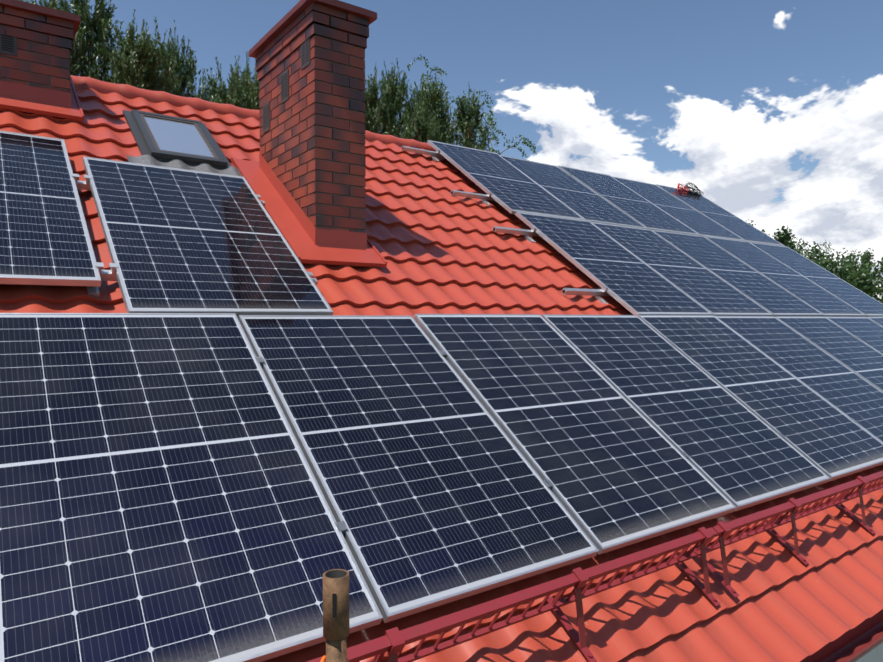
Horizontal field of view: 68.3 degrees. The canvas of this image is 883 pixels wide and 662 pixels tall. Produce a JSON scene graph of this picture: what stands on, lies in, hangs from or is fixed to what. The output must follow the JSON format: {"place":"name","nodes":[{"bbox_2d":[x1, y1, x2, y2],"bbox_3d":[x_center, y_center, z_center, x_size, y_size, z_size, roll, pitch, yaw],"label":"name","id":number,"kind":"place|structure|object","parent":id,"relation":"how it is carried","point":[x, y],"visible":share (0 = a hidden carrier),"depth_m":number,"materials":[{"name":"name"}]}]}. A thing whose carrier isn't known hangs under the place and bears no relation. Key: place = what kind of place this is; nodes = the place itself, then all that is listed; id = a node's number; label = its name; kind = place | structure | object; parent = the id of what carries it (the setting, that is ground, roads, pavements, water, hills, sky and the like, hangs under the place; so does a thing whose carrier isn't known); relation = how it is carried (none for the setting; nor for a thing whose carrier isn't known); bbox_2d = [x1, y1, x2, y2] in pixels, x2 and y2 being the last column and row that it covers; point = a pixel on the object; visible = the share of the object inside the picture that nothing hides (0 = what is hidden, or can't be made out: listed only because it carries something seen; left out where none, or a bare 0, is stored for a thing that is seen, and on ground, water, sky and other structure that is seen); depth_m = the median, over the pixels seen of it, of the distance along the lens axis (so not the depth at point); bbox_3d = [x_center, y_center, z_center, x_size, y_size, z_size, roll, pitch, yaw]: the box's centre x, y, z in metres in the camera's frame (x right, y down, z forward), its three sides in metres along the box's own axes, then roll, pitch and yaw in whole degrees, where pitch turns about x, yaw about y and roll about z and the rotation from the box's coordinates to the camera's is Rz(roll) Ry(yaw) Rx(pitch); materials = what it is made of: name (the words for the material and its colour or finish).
{"place":"outdoors","nodes":[
{"label":"outdoors","id":0,"kind":"place"},
{"bbox_2d":[20,0,100,79],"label":"pine","id":1,"kind":"object","parent":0,"point":[76,48],"depth_m":13.65,"materials":[{"name":"green plant"}]},
{"bbox_2d":[40,0,106,78],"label":"pine","id":2,"kind":"object","parent":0,"point":[45,2],"visible":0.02,"depth_m":16.73,"materials":[{"name":"green plant"}]},
{"bbox_2d":[57,0,124,82],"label":"pine","id":3,"kind":"object","parent":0,"point":[103,22],"depth_m":15.02,"materials":[{"name":"green plant"}]},
{"bbox_2d":[100,21,164,85],"bbox_3d":[-8.432,-2.062,18.181,3.806,13.076,3.260,-1,1,-38],"label":"pine","id":4,"kind":"object","parent":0,"point":[136,41],"depth_m":18.06,"materials":[{"name":"green plant"}]},
{"bbox_2d":[107,9,179,92],"bbox_3d":[-6.344,-1.042,13.559,2.988,11.160,3.227,1,1,44],"label":"pine","id":5,"kind":"object","parent":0,"point":[141,51],"depth_m":13.40,"materials":[{"name":"green plant"}]},
{"bbox_2d":[137,17,189,96],"bbox_3d":[-6.473,-1.197,14.586,3.023,11.442,2.799,0,1,34],"label":"pine","id":6,"kind":"object","parent":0,"point":[165,54],"depth_m":14.44,"materials":[{"name":"green plant"}]},
{"bbox_2d":[142,20,214,101],"bbox_3d":[-6.849,-1.785,17.128,3.009,12.542,3.284,0,1,4],"label":"pine","id":7,"kind":"object","parent":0,"point":[186,76],"depth_m":16.95,"materials":[{"name":"green plant"}]},
{"bbox_2d":[198,64,230,102],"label":"tree","id":8,"kind":"object","parent":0,"point":[212,84],"depth_m":19.21,"materials":[{"name":"green plant"}]},
{"bbox_2d":[212,56,257,109],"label":"tree","id":9,"kind":"object","parent":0,"point":[235,97],"depth_m":14.61,"materials":[{"name":"green plant"}]},
{"bbox_2d":[212,51,259,109],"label":"tree","id":10,"kind":"object","parent":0,"point":[256,88],"depth_m":15.99,"materials":[{"name":"green plant"}]},
{"bbox_2d":[232,56,259,102],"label":"tree","id":11,"kind":"object","parent":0,"point":[248,68],"depth_m":18.05,"materials":[{"name":"green plant"}]},
{"bbox_2d":[323,569,349,661],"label":"scaffold tube","id":12,"kind":"object","parent":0,"point":[336,628],"visible":1,"depth_m":1.27,"materials":[{"name":"metal"}]},
{"bbox_2d":[320,655,348,661],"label":"orange cable","id":13,"kind":"object","parent":12,"relation":"attached to","point":[323,659],"visible":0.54,"depth_m":1.30,"materials":[{"name":"orange plastic"}]},
{"bbox_2d":[365,62,381,131],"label":"tree","id":14,"kind":"object","parent":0,"point":[373,99],"depth_m":21.64,"materials":[{"name":"green plant"}]},
{"bbox_2d":[364,63,402,137],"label":"tree","id":15,"kind":"object","parent":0,"point":[387,110],"depth_m":18.94,"materials":[{"name":"green plant"}]},
{"bbox_2d":[370,58,419,140],"bbox_3d":[-1.398,-2.109,20.767,3.272,13.038,3.886,-1,1,-43],"label":"tree","id":16,"kind":"object","parent":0,"point":[401,92],"depth_m":20.44,"materials":[{"name":"green plant"}]},
{"bbox_2d":[401,71,444,142],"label":"tree","id":17,"kind":"object","parent":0,"point":[419,93],"visible":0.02,"depth_m":22.23,"materials":[{"name":"green plant"}]},
{"bbox_2d":[375,54,472,146],"bbox_3d":[-0.688,-2.866,24.613,6.039,14.432,5.759,-1,1,-36],"label":"birch","id":18,"kind":"object","parent":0,"point":[430,78],"depth_m":23.89,"materials":[{"name":"green plant"}]},
{"bbox_2d":[394,89,454,144],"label":"tree","id":19,"kind":"object","parent":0,"point":[420,123],"depth_m":17.81,"materials":[{"name":"green plant"}]},
{"bbox_2d":[412,73,458,144],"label":"tree","id":20,"kind":"object","parent":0,"point":[435,100],"depth_m":19.82,"materials":[{"name":"green plant"}]},
{"bbox_2d":[0,88,882,661],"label":"roof tiles","id":21,"kind":"object","parent":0,"point":[440,248],"visible":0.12,"depth_m":3.55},
{"bbox_2d":[0,0,79,92],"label":"chimney","id":22,"kind":"object","parent":21,"relation":"on","point":[36,42],"visible":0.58,"depth_m":4.76,"materials":[{"name":"red brick"}]},
{"bbox_2d":[0,77,83,120],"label":"flashing","id":23,"kind":"object","parent":21,"relation":"on","point":[32,99],"visible":0.69,"depth_m":4.75,"materials":[{"name":"red metal"}]},
{"bbox_2d":[0,131,100,286],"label":"solar panel","id":24,"kind":"object","parent":21,"relation":"on","point":[44,237],"visible":1,"depth_m":3.41,"materials":[{"name":"blue glass"}]},
{"bbox_2d":[122,109,231,168],"bbox_3d":[-2.076,-1.506,5.108,0.640,0.087,0.930,-1,36,-36],"label":"roof window","id":25,"kind":"structure","parent":21,"relation":"in","point":[162,138],"depth_m":5.02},
{"bbox_2d":[127,155,241,175],"bbox_3d":[-1.824,-1.163,4.716,0.800,0.048,0.265,-1,36,-36],"label":"window flashing","id":26,"kind":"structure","parent":21,"relation":"on","point":[181,164],"depth_m":4.73,"materials":[{"name":"grey metal"}]},
{"bbox_2d":[70,75,435,151],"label":"ridge caps","id":27,"kind":"object","parent":21,"relation":"on","point":[130,91],"visible":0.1,"depth_m":5.97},
{"bbox_2d":[231,153,387,267],"bbox_3d":[-1.021,-0.929,4.833,0.659,0.974,1.311,-1,1,-36],"label":"flashing","id":28,"kind":"object","parent":21,"relation":"on","point":[299,231],"visible":0.65,"depth_m":4.52,"materials":[{"name":"red metal"}]},
{"bbox_2d":[248,0,376,243],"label":"chimney","id":29,"kind":"object","parent":21,"relation":"attached to","point":[308,56],"visible":0.79,"depth_m":4.52,"materials":[{"name":"red brick"}]},
{"bbox_2d":[72,146,874,534],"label":"mounting rails","id":30,"kind":"object","parent":21,"relation":"attached to","point":[110,276],"visible":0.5,"depth_m":5.28,"materials":[{"name":"silver metal"}]},
{"bbox_2d":[0,313,382,661],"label":"solar panel","id":31,"kind":"object","parent":30,"relation":"attached to","point":[162,498],"visible":0.89,"depth_m":2.21,"materials":[{"name":"blue glass"}]},
{"bbox_2d":[83,157,332,316],"bbox_3d":[-1.447,-0.595,3.887,1.038,0.037,1.755,-1,36,-36],"label":"solar panel","id":32,"kind":"object","parent":30,"relation":"attached to","point":[178,240],"visible":0.92,"depth_m":3.73,"materials":[{"name":"blue glass"}]},
{"bbox_2d":[238,315,598,622],"bbox_3d":[-0.184,0.437,3.023,1.038,0.035,1.755,-1,36,-36],"label":"solar panel","id":33,"kind":"object","parent":30,"relation":"attached to","point":[436,490],"visible":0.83,"depth_m":2.82,"materials":[{"name":"blue glass"}]},
{"bbox_2d":[427,140,584,219],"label":"solar panel","id":34,"kind":"object","parent":30,"relation":"attached to","point":[510,187],"visible":0.92,"depth_m":7.10,"materials":[{"name":"blue glass"}]},
{"bbox_2d":[500,155,646,228],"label":"solar panel","id":35,"kind":"object","parent":30,"relation":"on","point":[578,197],"visible":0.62,"depth_m":7.75,"materials":[{"name":"blue glass"}]},
{"bbox_2d":[413,314,736,554],"bbox_3d":[0.676,0.418,3.639,1.038,0.037,1.755,-1,36,-36],"label":"solar panel","id":36,"kind":"object","parent":30,"relation":"attached to","point":[605,457],"visible":0.92,"depth_m":3.47,"materials":[{"name":"blue glass"}]},
{"bbox_2d":[515,211,712,315],"bbox_3d":[1.561,-0.640,6.058,1.038,0.037,1.755,-1,36,-36],"label":"solar panel","id":37,"kind":"object","parent":30,"relation":"on","point":[635,285],"visible":0.83,"depth_m":5.94,"materials":[{"name":"blue glass"}]},
{"bbox_2d":[558,165,699,235],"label":"solar panel","id":38,"kind":"object","parent":30,"relation":"attached to","point":[646,213],"visible":0.83,"depth_m":8.36,"materials":[{"name":"blue glass"}]},
{"bbox_2d":[612,176,744,240],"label":"solar panel","id":39,"kind":"object","parent":30,"relation":"on","point":[698,222],"visible":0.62,"depth_m":9.00,"materials":[{"name":"blue glass"}]},
{"bbox_2d":[541,314,830,510],"bbox_3d":[1.533,0.407,4.259,1.038,0.035,1.755,-1,36,-36],"label":"solar panel","id":40,"kind":"object","parent":30,"relation":"attached to","point":[739,454],"visible":0.85,"depth_m":4.11,"materials":[{"name":"blue glass"}]},
{"bbox_2d":[656,184,784,245],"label":"solar panel","id":41,"kind":"object","parent":30,"relation":"on","point":[729,221],"visible":0.75,"depth_m":9.59,"materials":[{"name":"blue glass"}]},
{"bbox_2d":[676,182,703,196],"bbox_3d":[3.914,-2.236,10.254,0.579,0.133,0.301,-1,36,-36],"label":"cable coil","id":42,"kind":"object","parent":41,"relation":"on","point":[694,192],"depth_m":10.23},
{"bbox_2d":[652,230,823,316],"bbox_3d":[3.275,-0.662,7.298,1.038,0.035,1.755,-1,36,-36],"label":"solar panel","id":43,"kind":"object","parent":30,"relation":"on","point":[767,294],"visible":0.83,"depth_m":7.21,"materials":[{"name":"blue glass"}]},
{"bbox_2d":[638,315,882,480],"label":"solar panel","id":44,"kind":"object","parent":30,"relation":"attached to","point":[827,438],"visible":0.94,"depth_m":4.75,"materials":[{"name":"blue glass"}]},
{"bbox_2d":[704,236,865,316],"bbox_3d":[4.134,-0.676,7.916,1.038,0.035,1.755,-1,36,-36],"label":"solar panel","id":45,"kind":"object","parent":30,"relation":"on","point":[801,287],"visible":0.79,"depth_m":7.83,"materials":[{"name":"blue glass"}]},
{"bbox_2d":[715,316,882,442],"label":"solar panel","id":46,"kind":"object","parent":30,"relation":"attached to","point":[844,389],"visible":0.8,"depth_m":5.54,"materials":[{"name":"blue glass"}]},
{"bbox_2d":[750,242,882,316],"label":"solar panel","id":47,"kind":"object","parent":30,"relation":"on","point":[848,293],"visible":0.81,"depth_m":8.49,"materials":[{"name":"blue glass"}]},
{"bbox_2d":[775,316,882,391],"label":"solar panel","id":48,"kind":"object","parent":30,"relation":"attached to","point":[859,357],"visible":0.89,"depth_m":6.32,"materials":[{"name":"blue glass"}]},
{"bbox_2d":[825,316,882,353],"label":"solar panel","id":49,"kind":"object","parent":30,"relation":"attached to","point":[867,331],"visible":0.9,"depth_m":7.05,"materials":[{"name":"blue glass"}]},
{"bbox_2d":[867,317,882,326],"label":"solar panel","id":50,"kind":"object","parent":30,"relation":"attached to","point":[878,320],"visible":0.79,"depth_m":7.63,"materials":[{"name":"blue glass"}]},
{"bbox_2d":[307,471,882,661],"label":"snow guard","id":51,"kind":"object","parent":21,"relation":"on","point":[393,642],"visible":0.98,"depth_m":2.51,"materials":[{"name":"red metal"}]},
{"bbox_2d":[591,222,772,315],"bbox_3d":[2.417,-0.649,6.679,1.038,0.037,1.755,-1,36,-36],"label":"solar panel","id":52,"kind":"object","parent":21,"relation":"on","point":[707,289],"visible":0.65,"depth_m":6.58,"materials":[{"name":"blue glass"}]},
{"bbox_2d":[800,609,882,661],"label":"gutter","id":53,"kind":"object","parent":21,"relation":"attached to","point":[839,643],"depth_m":3.07,"materials":[{"name":"red metal"}]},
{"bbox_2d":[821,621,882,661],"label":"gutter","id":54,"kind":"object","parent":53,"relation":"attached to","point":[859,647],"depth_m":3.04,"materials":[{"name":"red metal"}]},
{"bbox_2d":[19,0,882,298],"label":"sky","id":55,"kind":"structure","parent":0,"point":[773,109],"materials":[{"name":"blue"}]},
{"bbox_2d":[422,81,499,148],"bbox_3d":[-0.321,-3.230,28.563,5.780,15.037,5.671,-4,4,-77],"label":"birch","id":56,"kind":"object","parent":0,"point":[485,114],"depth_m":27.72,"materials":[{"name":"green plant"}]},
{"bbox_2d":[444,83,491,151],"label":"tree","id":57,"kind":"object","parent":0,"point":[470,112],"depth_m":21.02,"materials":[{"name":"green plant"}]},
{"bbox_2d":[452,96,536,157],"bbox_3d":[2.204,-3.107,29.997,6.417,14.730,4.763,-1,1,-36],"label":"birch","id":58,"kind":"object","parent":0,"point":[494,137],"depth_m":29.19,"materials":[{"name":"green plant"}]},
{"bbox_2d":[772,226,796,251],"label":"tree","id":59,"kind":"object","parent":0,"point":[784,238],"visible":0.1,"depth_m":61.45,"materials":[{"name":"green plant"}]},
{"bbox_2d":[788,232,824,263],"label":"tree","id":60,"kind":"object","parent":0,"point":[801,249],"visible":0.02,"depth_m":122.05,"materials":[{"name":"green plant"}]},
{"bbox_2d":[793,238,839,275],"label":"tree","id":61,"kind":"object","parent":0,"point":[804,244],"visible":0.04,"depth_m":89.88,"materials":[{"name":"green plant"}]},
{"bbox_2d":[804,241,855,277],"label":"tree","id":62,"kind":"object","parent":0,"point":[815,251],"visible":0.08,"depth_m":68.69,"materials":[{"name":"green plant"}]},
{"bbox_2d":[819,240,858,269],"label":"tree","id":63,"kind":"object","parent":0,"point":[828,250],"visible":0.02,"depth_m":128.90,"materials":[{"name":"green plant"}]},
{"bbox_2d":[823,254,882,303],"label":"tree","id":64,"kind":"object","parent":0,"point":[860,281],"visible":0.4,"depth_m":60.87,"materials":[{"name":"green plant"}]},
{"bbox_2d":[825,248,881,298],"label":"tree","id":65,"kind":"object","parent":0,"point":[850,261],"visible":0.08,"depth_m":93.91,"materials":[{"name":"green plant"}]},
{"bbox_2d":[856,643,882,661],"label":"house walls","id":66,"kind":"structure","parent":0,"point":[875,654],"depth_m":4.36,"materials":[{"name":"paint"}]},
{"bbox_2d":[860,248,879,301],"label":"tree","id":67,"kind":"object","parent":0,"point":[869,255],"visible":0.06,"depth_m":133.08,"materials":[{"name":"green plant"}]},
{"bbox_2d":[870,275,882,299],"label":"tree","id":68,"kind":"object","parent":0,"point":[879,282],"visible":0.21,"depth_m":74.45,"materials":[{"name":"green plant"}]}
]}

